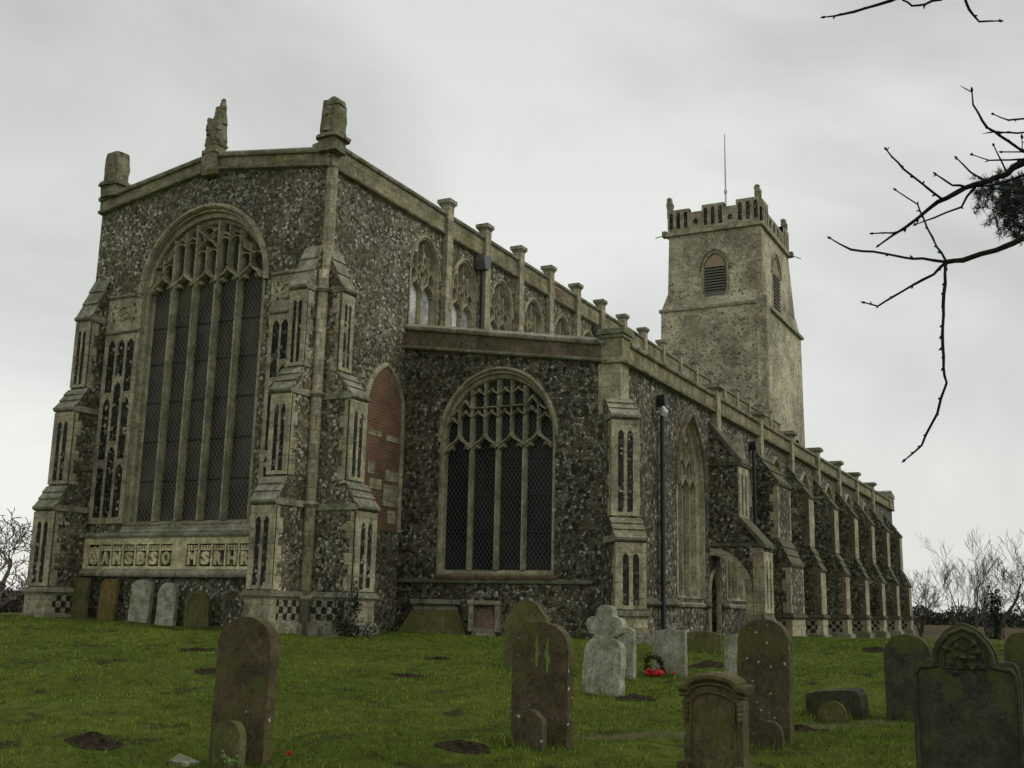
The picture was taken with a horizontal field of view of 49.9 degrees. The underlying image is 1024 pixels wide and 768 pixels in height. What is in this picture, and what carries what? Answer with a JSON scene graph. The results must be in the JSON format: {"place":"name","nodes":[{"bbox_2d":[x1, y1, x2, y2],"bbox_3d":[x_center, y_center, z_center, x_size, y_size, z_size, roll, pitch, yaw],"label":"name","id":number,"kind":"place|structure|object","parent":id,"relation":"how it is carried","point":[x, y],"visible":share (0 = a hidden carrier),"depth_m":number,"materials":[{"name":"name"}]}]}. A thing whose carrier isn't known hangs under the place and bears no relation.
{"place":"outdoors","nodes":[
{"label":"outdoors","id":0,"kind":"place"},
{"bbox_2d":[0,591,1023,767],"bbox_3d":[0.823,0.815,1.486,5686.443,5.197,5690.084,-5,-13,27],"label":"ground","id":1,"kind":"structure","parent":0,"point":[932,633],"depth_m":11.47,"materials":[{"name":"green plant"}]},
{"bbox_2d":[0,588,24,612],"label":"distant wood","id":2,"kind":"object","parent":1,"relation":"on","point":[12,609],"visible":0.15,"depth_m":128.05,"materials":[{"name":"plant"}]},
{"bbox_2d":[0,507,31,609],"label":"bare tree","id":3,"kind":"object","parent":1,"relation":"on","point":[5,602],"visible":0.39,"depth_m":62.30,"materials":[{"name":"brown plant"}]},
{"bbox_2d":[71,578,90,617],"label":"headstone","id":4,"kind":"object","parent":1,"relation":"on","point":[80,597],"visible":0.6,"depth_m":25.65,"materials":[{"name":"stone"}]},
{"bbox_2d":[63,731,125,750],"bbox_3d":[-3.386,2.882,8.908,0.516,0.138,0.489,-5,-13,27],"label":"molehill","id":5,"kind":"object","parent":1,"relation":"on","point":[93,740],"visible":0.98,"depth_m":8.84,"materials":[{"name":"soil"}]},
{"bbox_2d":[97,579,119,620],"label":"headstone","id":6,"kind":"object","parent":1,"relation":"on","point":[108,600],"visible":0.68,"depth_m":25.28,"materials":[{"name":"brown stone"}]},
{"bbox_2d":[127,580,154,622],"bbox_3d":[-8.387,5.079,24.829,0.608,1.304,0.100,-5,-16,27],"label":"headstone","id":7,"kind":"object","parent":1,"relation":"on","point":[141,601],"visible":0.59,"depth_m":24.81,"materials":[{"name":"grey stone"}]},
{"bbox_2d":[154,583,178,625],"bbox_3d":[-7.681,5.052,24.460,0.561,1.252,0.100,-5,-16,27],"label":"headstone","id":8,"kind":"object","parent":1,"relation":"on","point":[167,603],"visible":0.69,"depth_m":24.43,"materials":[{"name":"grey stone"}]},
{"bbox_2d":[168,755,197,766],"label":"rock","id":9,"kind":"object","parent":1,"relation":"on","point":[190,760],"visible":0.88,"depth_m":7.98,"materials":[{"name":"grey stone"}]},
{"bbox_2d":[178,647,215,652],"bbox_3d":[-5.243,4.391,18.158,0.839,0.109,0.569,-1,-12,12],"label":"molehill","id":10,"kind":"object","parent":1,"relation":"on","point":[198,649],"visible":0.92,"depth_m":18.04,"materials":[{"name":"soil"}]},
{"bbox_2d":[183,591,211,626],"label":"headstone","id":11,"kind":"object","parent":1,"relation":"on","point":[198,609],"visible":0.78,"depth_m":23.98,"materials":[{"name":"stone"}]},
{"bbox_2d":[195,667,215,674],"bbox_3d":[-3.786,3.776,14.399,0.981,0.107,0.422,-5,-13,27],"label":"molehill","id":12,"kind":"object","parent":1,"relation":"on","point":[211,671],"visible":0.36,"depth_m":14.41,"materials":[{"name":"soil"}]},
{"bbox_2d":[210,720,246,767],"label":"footstone","id":13,"kind":"object","parent":1,"relation":"on","point":[229,738],"visible":0.98,"depth_m":7.92,"materials":[{"name":"grey stone"}]},
{"bbox_2d":[221,750,244,767],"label":"sprig","id":14,"kind":"object","parent":1,"relation":"on","point":[228,762],"visible":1,"depth_m":7.77,"materials":[{"name":"green plant"}]},
{"bbox_2d":[208,617,278,766],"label":"headstone","id":15,"kind":"object","parent":1,"relation":"on","point":[246,673],"visible":0.95,"depth_m":8.27,"materials":[{"name":"stone"}]},
{"bbox_2d":[317,574,388,638],"bbox_3d":[-3.170,4.596,22.328,1.420,1.457,1.635,12,-16,-43],"label":"ivy shrub","id":16,"kind":"object","parent":1,"relation":"on","point":[342,626],"visible":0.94,"depth_m":22.12,"materials":[{"name":"green plant"}]},
{"bbox_2d":[390,672,429,678],"bbox_3d":[-1.398,3.964,14.961,0.701,0.076,0.422,-5,-13,27],"label":"molehill","id":17,"kind":"object","parent":1,"relation":"on","point":[406,675],"visible":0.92,"depth_m":14.91,"materials":[{"name":"soil"}]},
{"bbox_2d":[398,599,465,634],"bbox_3d":[-1.854,5.391,24.885,1.426,1.020,1.162,-5,-13,27],"label":"table tomb","id":18,"kind":"object","parent":1,"relation":"on","point":[436,616],"visible":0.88,"depth_m":24.74,"materials":[{"name":"stone"}]},
{"bbox_2d":[423,656,455,659],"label":"molehill","id":19,"kind":"object","parent":1,"relation":"on","point":[436,657],"visible":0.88,"depth_m":17.00,"materials":[{"name":"soil"}]},
{"bbox_2d":[433,740,490,753],"bbox_3d":[-0.417,2.945,8.957,0.550,0.094,0.383,-1,-12,9],"label":"molehill","id":20,"kind":"object","parent":1,"relation":"on","point":[462,746],"visible":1,"depth_m":8.90,"materials":[{"name":"soil"}]},
{"bbox_2d":[19,96,915,643],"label":"church","id":21,"kind":"structure","parent":1,"relation":"on","point":[305,382],"depth_m":26.23,"materials":[{"name":"grey stone"}]},
{"bbox_2d":[119,203,268,532],"bbox_3d":[-7.311,-0.456,25.940,4.205,7.925,0.470,-5,-13,27],"label":"east window","id":22,"kind":"structure","parent":21,"relation":"in","point":[202,282],"depth_m":26.04,"materials":[{"name":"grey glass"}]},
{"bbox_2d":[407,235,440,324],"bbox_3d":[-2.341,-2.436,28.425,0.270,2.906,1.510,-5,-13,27],"label":"clerestory window","id":23,"kind":"structure","parent":21,"relation":"in","point":[424,271],"depth_m":28.65,"materials":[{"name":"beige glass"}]},
{"bbox_2d":[450,258,478,327],"bbox_3d":[-1.393,-2.049,30.224,0.270,2.906,1.510,-5,-13,27],"label":"clerestory window","id":24,"kind":"structure","parent":21,"relation":"in","point":[464,294],"depth_m":30.50,"materials":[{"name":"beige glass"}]},
{"bbox_2d":[467,600,502,636],"bbox_3d":[-0.630,5.325,24.981,0.840,0.800,0.160,-5,-13,27],"label":"wall memorial","id":25,"kind":"object","parent":21,"relation":"attached to","point":[485,622],"depth_m":24.95,"materials":[{"name":"stone"}]},
{"bbox_2d":[435,366,558,578],"bbox_3d":[-0.306,2.042,25.729,3.225,4.965,0.390,-5,-13,27],"label":"aisle east window","id":26,"kind":"structure","parent":21,"relation":"in","point":[498,430],"depth_m":25.77,"materials":[{"name":"black glass"}]},
{"bbox_2d":[489,279,513,330],"bbox_3d":[-0.416,-1.650,32.080,0.270,2.906,1.510,-5,-13,27],"label":"clerestory window","id":27,"kind":"structure","parent":21,"relation":"in","point":[501,316],"depth_m":32.37,"materials":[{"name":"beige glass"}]},
{"bbox_2d":[523,298,544,333],"bbox_3d":[0.562,-1.251,33.935,0.270,2.906,1.510,-5,-13,27],"label":"clerestory window","id":28,"kind":"structure","parent":21,"relation":"in","point":[533,322],"depth_m":34.25,"materials":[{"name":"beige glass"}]},
{"bbox_2d":[554,314,570,335],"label":"clerestory window","id":29,"kind":"structure","parent":21,"relation":"in","point":[561,326],"depth_m":36.13,"materials":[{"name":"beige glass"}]},
{"bbox_2d":[582,329,592,336],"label":"clerestory window","id":30,"kind":"structure","parent":21,"relation":"in","point":[587,333],"depth_m":37.89,"materials":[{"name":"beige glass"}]},
{"bbox_2d":[675,412,707,606],"bbox_3d":[4.508,3.215,28.515,0.460,5.023,2.470,-5,-13,27],"label":"aisle window","id":31,"kind":"structure","parent":21,"relation":"in","point":[691,478],"depth_m":28.97,"materials":[{"name":"stone"}]},
{"bbox_2d":[708,569,721,634],"bbox_3d":[5.337,6.027,29.671,0.360,2.050,0.990,-5,-13,27],"label":"priest door","id":32,"kind":"structure","parent":21,"relation":"in","point":[714,574],"depth_m":29.86,"materials":[{"name":"stone"}]},
{"bbox_2d":[726,470,751,608],"bbox_3d":[6.476,4.020,32.253,0.460,5.021,2.630,-5,-13,27],"label":"aisle window","id":33,"kind":"structure","parent":21,"relation":"in","point":[735,585],"depth_m":32.17,"materials":[{"name":"stone"}]},
{"bbox_2d":[771,456,782,476],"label":"aisle window","id":34,"kind":"structure","parent":21,"relation":"in","point":[775,460],"depth_m":36.76,"materials":[{"name":"stone"}]},
{"bbox_2d":[800,471,814,527],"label":"aisle window","id":35,"kind":"structure","parent":21,"relation":"in","point":[803,477],"depth_m":40.48,"materials":[{"name":"stone"}]},
{"bbox_2d":[824,483,833,501],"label":"aisle window","id":36,"kind":"structure","parent":21,"relation":"in","point":[827,488],"depth_m":44.04,"materials":[{"name":"stone"}]},
{"bbox_2d":[845,493,851,508],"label":"aisle window","id":37,"kind":"structure","parent":21,"relation":"in","point":[847,498],"depth_m":47.51,"materials":[{"name":"stone"}]},
{"bbox_2d":[862,502,868,516],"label":"aisle window","id":38,"kind":"structure","parent":21,"relation":"in","point":[864,507],"depth_m":51.03,"materials":[{"name":"stone"}]},
{"bbox_2d":[504,600,549,667],"bbox_3d":[0.219,3.768,15.915,0.665,1.254,0.150,-6,-17,20],"label":"headstone","id":39,"kind":"object","parent":1,"relation":"on","point":[523,613],"visible":0.39,"depth_m":15.96,"materials":[{"name":"stone"}]},
{"bbox_2d":[511,709,546,751],"bbox_3d":[0.140,2.966,9.056,0.287,0.559,0.080,-5,-13,30],"label":"footstone","id":40,"kind":"object","parent":1,"relation":"on","point":[530,725],"visible":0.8,"depth_m":9.04,"materials":[{"name":"stone"}]},
{"bbox_2d":[511,622,573,748],"bbox_3d":[0.256,2.677,9.372,0.548,1.273,0.112,-5,-13,29],"label":"headstone","id":41,"kind":"object","parent":1,"relation":"on","point":[542,665],"visible":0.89,"depth_m":9.34,"materials":[{"name":"brown stone"}]},
{"bbox_2d":[581,605,626,696],"bbox_3d":[1.109,3.323,13.196,0.541,1.324,0.120,-4,-16,35],"label":"headstone","id":42,"kind":"object","parent":1,"relation":"on","point":[604,664],"visible":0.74,"depth_m":13.16,"materials":[{"name":"grey stone"}]},
{"bbox_2d":[618,627,636,678],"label":"headstone","id":43,"kind":"object","parent":1,"relation":"on","point":[628,639],"visible":0.31,"depth_m":14.84,"materials":[{"name":"grey stone"}]},
{"bbox_2d":[615,693,657,701],"bbox_3d":[1.415,3.591,12.616,0.564,0.086,0.557,-5,-13,27],"label":"molehill","id":44,"kind":"object","parent":1,"relation":"on","point":[630,697],"visible":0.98,"depth_m":12.49,"materials":[{"name":"soil"}]},
{"bbox_2d":[643,652,666,675],"bbox_3d":[1.963,3.889,15.223,0.374,0.393,0.247,-5,-13,27],"label":"poppy wreath","id":45,"kind":"object","parent":1,"relation":"on","point":[660,671],"visible":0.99,"depth_m":15.17,"materials":[{"name":"green plant"}]},
{"bbox_2d":[653,630,687,678],"bbox_3d":[2.208,3.873,15.377,0.486,0.855,0.100,-6,-13,31],"label":"headstone","id":46,"kind":"object","parent":1,"relation":"on","point":[670,646],"visible":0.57,"depth_m":15.34,"materials":[{"name":"grey stone"}]},
{"bbox_2d":[671,668,677,680],"bbox_3d":[2.213,3.978,14.980,0.100,0.220,0.018,-5,-13,27],"label":"wooden cross","id":47,"kind":"object","parent":1,"relation":"on","point":[674,672],"visible":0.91,"depth_m":14.98,"materials":[{"name":"brown wood"}]},
{"bbox_2d":[687,631,722,653],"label":"headstone","id":48,"kind":"object","parent":1,"relation":"on","point":[708,641],"visible":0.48,"depth_m":20.14,"materials":[{"name":"stone"}]},
{"bbox_2d":[688,660,723,668],"bbox_3d":[2.983,4.296,16.841,0.575,0.137,1.037,-5,-13,27],"label":"molehill","id":49,"kind":"object","parent":1,"relation":"on","point":[710,664],"visible":0.82,"depth_m":16.73,"materials":[{"name":"soil"}]},
{"bbox_2d":[677,671,755,767],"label":"headstone","id":50,"kind":"object","parent":1,"relation":"on","point":[715,710],"visible":1,"depth_m":8.50,"materials":[{"name":"stone"}]},
{"bbox_2d":[724,634,738,674],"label":"headstone","id":51,"kind":"object","parent":1,"relation":"on","point":[730,653],"visible":0.33,"depth_m":14.64,"materials":[{"name":"grey stone"}]},
{"bbox_2d":[737,619,793,745],"bbox_3d":[2.346,2.888,10.194,0.509,1.389,0.110,-5,-13,33],"label":"headstone","id":52,"kind":"object","parent":1,"relation":"on","point":[765,668],"visible":0.73,"depth_m":10.16,"materials":[{"name":"grey stone"}]},
{"bbox_2d":[757,721,784,749],"bbox_3d":[2.305,3.260,9.803,0.239,0.495,0.070,-4,-13,23],"label":"footstone","id":53,"kind":"object","parent":1,"relation":"on","point":[772,731],"visible":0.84,"depth_m":9.80,"materials":[{"name":"brown stone"}]},
{"bbox_2d":[794,724,831,731],"bbox_3d":[2.777,3.345,10.697,0.692,0.087,0.411,-5,-13,27],"label":"molehill","id":54,"kind":"object","parent":1,"relation":"on","point":[798,727],"visible":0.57,"depth_m":10.59,"materials":[{"name":"soil"}]},
{"bbox_2d":[817,701,847,722],"bbox_3d":[3.265,3.472,11.195,0.306,0.474,0.050,-6,-14,33],"label":"footstone","id":55,"kind":"object","parent":1,"relation":"on","point":[835,711],"visible":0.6,"depth_m":11.20,"materials":[{"name":"grey stone"}]},
{"bbox_2d":[805,688,868,719],"bbox_3d":[3.399,3.452,11.478,0.609,0.520,0.200,-14,-13,36],"label":"broken stone","id":56,"kind":"object","parent":1,"relation":"on","point":[851,700],"visible":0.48,"depth_m":11.38,"materials":[{"name":"grey stone"}]},
{"bbox_2d":[861,646,884,652],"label":"molehill","id":57,"kind":"object","parent":1,"relation":"on","point":[875,649],"visible":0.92,"depth_m":20.54,"materials":[{"name":"soil"}]},
{"bbox_2d":[884,634,931,721],"bbox_3d":[4.072,3.141,11.262,0.466,1.133,0.120,-6,-13,31],"label":"headstone","id":58,"kind":"object","parent":1,"relation":"on","point":[903,653],"visible":0.55,"depth_m":11.27,"materials":[{"name":"grey stone"}]},
{"bbox_2d":[820,0,1023,462],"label":"overhanging tree","id":59,"kind":"object","parent":1,"relation":"on","point":[1010,170],"visible":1,"depth_m":5.13,"materials":[{"name":"black plant"}]},
{"bbox_2d":[903,561,962,636],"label":"bare tree","id":60,"kind":"object","parent":1,"relation":"on","point":[922,621],"visible":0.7,"depth_m":65.73,"materials":[{"name":"brown plant"}]},
{"bbox_2d":[917,534,989,624],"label":"bare tree","id":61,"kind":"object","parent":1,"relation":"on","point":[951,598],"visible":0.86,"depth_m":60.44,"materials":[{"name":"brown plant"}]},
{"bbox_2d":[912,623,1023,767],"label":"headstone","id":62,"kind":"object","parent":1,"relation":"on","point":[967,699],"visible":1,"depth_m":7.62,"materials":[{"name":"grey stone"}]},
{"bbox_2d":[912,603,1023,627],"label":"distant wood","id":63,"kind":"object","parent":1,"relation":"on","point":[935,618],"visible":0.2,"depth_m":241.07,"materials":[{"name":"plant"}]},
{"bbox_2d":[946,526,1023,628],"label":"bare tree","id":64,"kind":"object","parent":1,"relation":"on","point":[975,601],"visible":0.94,"depth_m":58.75,"materials":[{"name":"brown plant"}]},
{"bbox_2d":[965,558,1020,638],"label":"bare tree","id":65,"kind":"object","parent":1,"relation":"on","point":[986,630],"visible":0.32,"depth_m":66.61,"materials":[{"name":"brown plant"}]},
{"bbox_2d":[968,165,1023,248],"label":"pine tree","id":66,"kind":"object","parent":1,"relation":"on","point":[1007,202],"visible":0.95,"depth_m":5.94,"materials":[{"name":"green plant"}]},
{"bbox_2d":[978,529,1023,615],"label":"bare tree","id":67,"kind":"object","parent":1,"relation":"on","point":[1003,575],"visible":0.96,"depth_m":54.53,"materials":[{"name":"brown plant"}]},
{"bbox_2d":[982,533,1023,639],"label":"bare tree","id":68,"kind":"object","parent":1,"relation":"on","point":[996,633],"visible":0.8,"depth_m":54.41,"materials":[{"name":"brown plant"}]},
{"bbox_2d":[1004,632,1023,708],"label":"headstone","id":69,"kind":"object","parent":1,"relation":"on","point":[1014,648],"visible":0.51,"depth_m":11.83,"materials":[{"name":"stone"}]},
{"bbox_2d":[0,0,1023,617],"label":"sky","id":70,"kind":"structure","parent":0,"point":[567,128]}
]}

